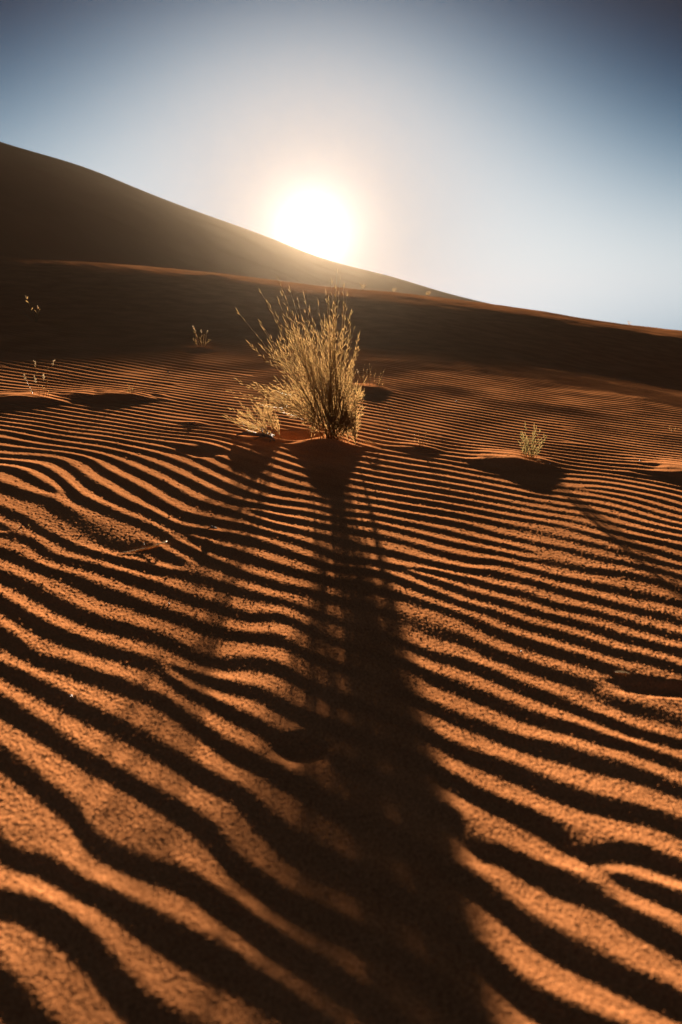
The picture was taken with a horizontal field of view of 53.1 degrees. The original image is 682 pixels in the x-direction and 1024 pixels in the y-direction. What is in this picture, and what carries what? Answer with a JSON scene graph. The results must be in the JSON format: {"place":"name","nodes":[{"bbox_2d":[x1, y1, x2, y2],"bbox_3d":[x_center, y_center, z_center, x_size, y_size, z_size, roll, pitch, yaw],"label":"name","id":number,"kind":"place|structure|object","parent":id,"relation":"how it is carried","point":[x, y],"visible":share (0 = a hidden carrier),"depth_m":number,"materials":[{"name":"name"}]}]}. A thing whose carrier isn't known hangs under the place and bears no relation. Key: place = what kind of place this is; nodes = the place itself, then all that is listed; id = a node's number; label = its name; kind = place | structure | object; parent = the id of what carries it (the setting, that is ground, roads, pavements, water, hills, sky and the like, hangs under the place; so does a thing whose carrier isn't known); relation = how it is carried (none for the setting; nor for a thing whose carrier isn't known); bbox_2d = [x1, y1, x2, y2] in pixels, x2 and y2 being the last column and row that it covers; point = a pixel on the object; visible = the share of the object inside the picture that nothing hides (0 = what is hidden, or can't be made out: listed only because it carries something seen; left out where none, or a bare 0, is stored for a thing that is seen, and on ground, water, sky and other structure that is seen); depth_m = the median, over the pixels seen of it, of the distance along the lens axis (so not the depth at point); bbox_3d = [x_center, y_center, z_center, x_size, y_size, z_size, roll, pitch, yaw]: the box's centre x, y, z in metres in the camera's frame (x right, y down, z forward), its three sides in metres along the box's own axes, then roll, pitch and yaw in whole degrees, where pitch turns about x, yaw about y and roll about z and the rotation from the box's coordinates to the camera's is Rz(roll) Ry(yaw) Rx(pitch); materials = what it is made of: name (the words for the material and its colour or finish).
{"place":"outdoors","nodes":[
{"label":"outdoors","id":0,"kind":"place"},
{"bbox_2d":[0,142,489,303],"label":"dune","id":1,"kind":"structure","parent":0,"point":[54,208],"depth_m":62.10,"materials":[{"name":"brown sand"}]},
{"bbox_2d":[236,426,274,441],"bbox_3d":[-0.337,-0.306,2.667,0.165,0.058,0.057,6,20,16],"label":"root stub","id":2,"kind":"object","parent":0,"point":[263,435],"visible":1,"depth_m":2.68,"materials":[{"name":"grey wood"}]},
{"bbox_2d":[0,256,681,1023],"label":"ground","id":3,"kind":"structure","parent":0,"point":[350,730],"depth_m":1.18,"materials":[{"name":"brown sand"}]},
{"bbox_2d":[23,296,39,321],"bbox_3d":[-2.873,-1.882,6.328,0.172,0.238,0.042,3,19,9],"label":"seedling","id":4,"kind":"object","parent":3,"relation":"on","point":[32,312],"visible":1,"depth_m":6.33,"materials":[{"name":"beige plant"}]},
{"bbox_2d":[24,360,54,396],"bbox_3d":[-1.403,-0.623,3.190,0.165,0.173,0.035,0,19,0],"label":"seedling","id":5,"kind":"object","parent":3,"relation":"on","point":[38,383],"visible":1,"depth_m":3.19,"materials":[{"name":"beige plant"}]},
{"bbox_2d":[117,541,166,553],"bbox_3d":[-0.467,0.081,1.606,0.124,0.009,0.020,-13,23,-33],"label":"twig","id":6,"kind":"object","parent":3,"relation":"on","point":[144,548],"visible":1,"depth_m":1.60,"materials":[{"name":"wood"}]},
{"bbox_2d":[192,326,209,346],"bbox_3d":[-1.115,-1.408,5.471,0.154,0.171,0.043,0,19,0],"label":"seedling","id":7,"kind":"object","parent":3,"relation":"on","point":[200,338],"visible":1,"depth_m":5.47,"materials":[{"name":"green plant"}]},
{"bbox_2d":[223,270,366,443],"bbox_3d":[-0.191,-0.557,2.567,0.582,0.691,0.407,0,19,0],"label":"shrub","id":8,"kind":"object","parent":3,"relation":"on","point":[340,421],"visible":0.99,"depth_m":2.60,"materials":[{"name":"beige plant"}]},
{"bbox_2d":[357,363,383,387],"bbox_3d":[0.180,-0.825,4.128,0.171,0.151,0.036,0,19,0],"label":"seedling","id":9,"kind":"object","parent":3,"relation":"on","point":[369,378],"visible":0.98,"depth_m":4.13,"materials":[{"name":"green plant"}]},
{"bbox_2d":[518,425,545,459],"bbox_3d":[0.728,-0.270,2.600,0.117,0.141,0.075,0,19,0],"label":"grass tuft","id":10,"kind":"object","parent":3,"relation":"on","point":[527,449],"visible":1,"depth_m":2.61,"materials":[{"name":"beige plant"}]},
{"bbox_2d":[0,0,681,329],"label":"sky","id":11,"kind":"structure","parent":0,"point":[526,154],"materials":[{"name":"blue"}]}
]}

